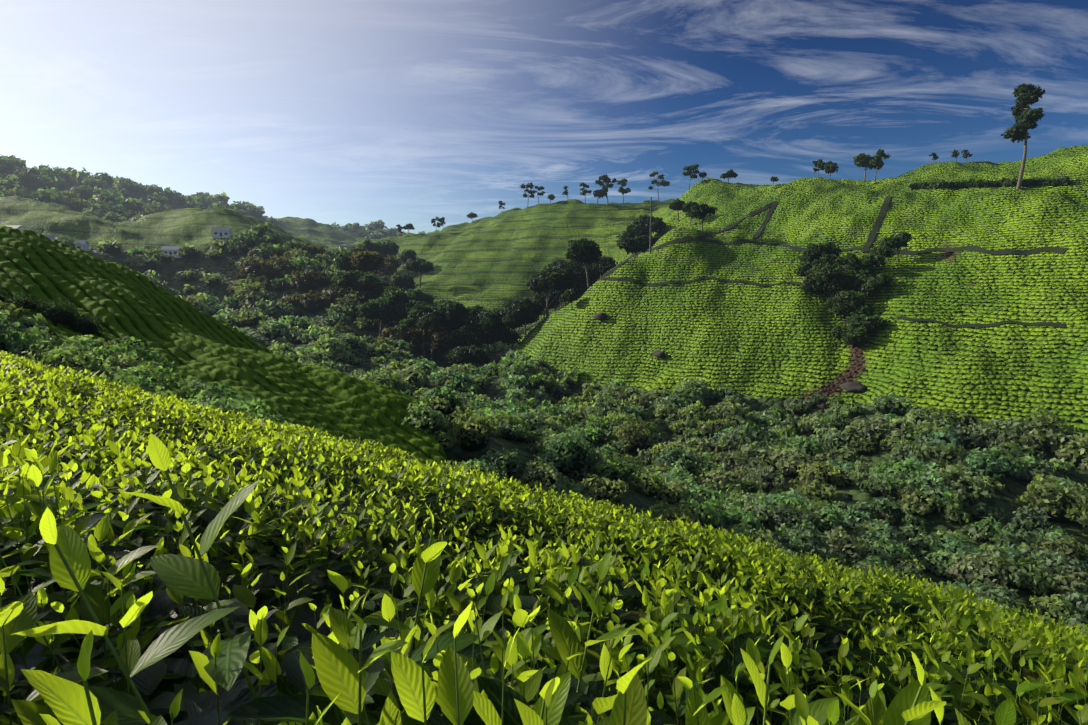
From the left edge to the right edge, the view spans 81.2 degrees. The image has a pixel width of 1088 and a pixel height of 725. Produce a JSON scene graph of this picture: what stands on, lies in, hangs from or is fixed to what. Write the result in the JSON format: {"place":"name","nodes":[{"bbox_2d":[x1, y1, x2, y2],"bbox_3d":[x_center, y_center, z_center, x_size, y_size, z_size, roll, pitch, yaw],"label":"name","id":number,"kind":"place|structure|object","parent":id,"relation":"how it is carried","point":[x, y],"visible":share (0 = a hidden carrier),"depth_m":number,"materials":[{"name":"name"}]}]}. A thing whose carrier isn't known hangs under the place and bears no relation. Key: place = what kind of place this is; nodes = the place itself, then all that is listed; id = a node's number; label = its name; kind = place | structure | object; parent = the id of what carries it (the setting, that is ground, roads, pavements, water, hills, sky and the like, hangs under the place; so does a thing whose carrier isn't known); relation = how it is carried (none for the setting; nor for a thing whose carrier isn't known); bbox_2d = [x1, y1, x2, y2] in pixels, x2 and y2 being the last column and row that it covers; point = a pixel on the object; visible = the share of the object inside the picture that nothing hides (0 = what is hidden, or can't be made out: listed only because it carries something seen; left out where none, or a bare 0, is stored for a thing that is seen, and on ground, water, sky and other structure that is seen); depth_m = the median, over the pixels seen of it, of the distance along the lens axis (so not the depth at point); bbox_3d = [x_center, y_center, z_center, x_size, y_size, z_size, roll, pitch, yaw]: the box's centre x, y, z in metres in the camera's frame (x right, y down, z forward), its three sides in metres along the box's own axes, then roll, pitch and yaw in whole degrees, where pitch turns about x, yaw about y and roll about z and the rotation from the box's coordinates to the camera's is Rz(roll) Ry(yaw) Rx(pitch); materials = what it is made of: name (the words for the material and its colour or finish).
{"place":"outdoors","nodes":[
{"label":"outdoors","id":0,"kind":"place"},
{"bbox_2d":[0,145,1087,624],"bbox_3d":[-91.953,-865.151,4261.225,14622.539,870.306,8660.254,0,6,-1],"label":"terrain","id":1,"kind":"structure","parent":0,"point":[762,349],"depth_m":170.05,"materials":[{"name":"green plant"}]},
{"bbox_2d":[0,286,146,350],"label":"shrubs","id":2,"kind":"object","parent":1,"relation":"on","point":[60,314],"visible":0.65,"depth_m":45.06,"materials":[{"name":"green plant"}]},
{"bbox_2d":[3,225,355,257],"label":"houses","id":3,"kind":"structure","parent":1,"relation":"on","point":[218,232],"depth_m":302.00,"materials":[{"name":"white"}]},
{"bbox_2d":[0,225,447,466],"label":"tea rows","id":4,"kind":"object","parent":1,"relation":"on","point":[120,301],"visible":0.27,"depth_m":49.65,"materials":[{"name":"green plant"}]},
{"bbox_2d":[0,361,953,724],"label":"ground","id":5,"kind":"structure","parent":1,"relation":"on","point":[190,695],"depth_m":1.35,"materials":[{"name":"brown soil"}]},
{"bbox_2d":[3,434,945,724],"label":"tea leaves","id":6,"kind":"object","parent":5,"relation":"attached to","point":[339,670],"visible":0.98,"depth_m":0.49,"materials":[{"name":"green plant"}]},
{"bbox_2d":[0,365,1087,724],"bbox_3d":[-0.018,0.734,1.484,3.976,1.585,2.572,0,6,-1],"label":"tea bushes","id":7,"kind":"object","parent":5,"relation":"attached to","point":[1016,680],"visible":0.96,"depth_m":1.22,"materials":[{"name":"green plant"}]},
{"bbox_2d":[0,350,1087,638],"bbox_3d":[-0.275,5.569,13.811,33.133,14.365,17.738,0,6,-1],"label":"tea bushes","id":8,"kind":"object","parent":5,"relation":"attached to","point":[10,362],"visible":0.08,"depth_m":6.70,"materials":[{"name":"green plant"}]},
{"bbox_2d":[0,154,1087,633],"bbox_3d":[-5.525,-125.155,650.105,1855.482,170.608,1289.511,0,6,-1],"label":"forest","id":9,"kind":"object","parent":1,"relation":"on","point":[932,466],"visible":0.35,"depth_m":92.60,"materials":[{"name":"green plant"}]},
{"bbox_2d":[330,199,911,368],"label":"trees","id":10,"kind":"object","parent":1,"relation":"on","point":[470,331],"visible":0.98,"depth_m":207.35,"materials":[{"name":"green plant"}]},
{"bbox_2d":[644,197,657,253],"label":"power pole","id":11,"kind":"object","parent":1,"relation":"on","point":[650,206],"visible":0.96,"depth_m":199.88,"materials":[{"name":"grey wood"}]},
{"bbox_2d":[396,83,1045,236],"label":"tree foliage","id":12,"kind":"object","parent":1,"relation":"on","point":[1025,117],"visible":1,"depth_m":268.93,"materials":[{"name":"green plant"}]},
{"bbox_2d":[593,312,866,421],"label":"rocks","id":13,"kind":"object","parent":1,"relation":"on","point":[854,386],"visible":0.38,"depth_m":134.42,"materials":[{"name":"grey stone"}]},
{"bbox_2d":[490,196,1067,353],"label":"dirt paths","id":14,"kind":"structure","parent":1,"relation":"on","point":[878,222],"depth_m":180.30,"materials":[{"name":"brown soil"}]},
{"bbox_2d":[908,176,1073,188],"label":"hedge bushes","id":15,"kind":"object","parent":1,"relation":"on","point":[1063,181],"visible":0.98,"depth_m":198.84,"materials":[{"name":"green plant"}]},
{"bbox_2d":[0,0,1087,233],"label":"sky","id":16,"kind":"structure","parent":0,"point":[342,112],"materials":[{"name":"blue"}]}
]}

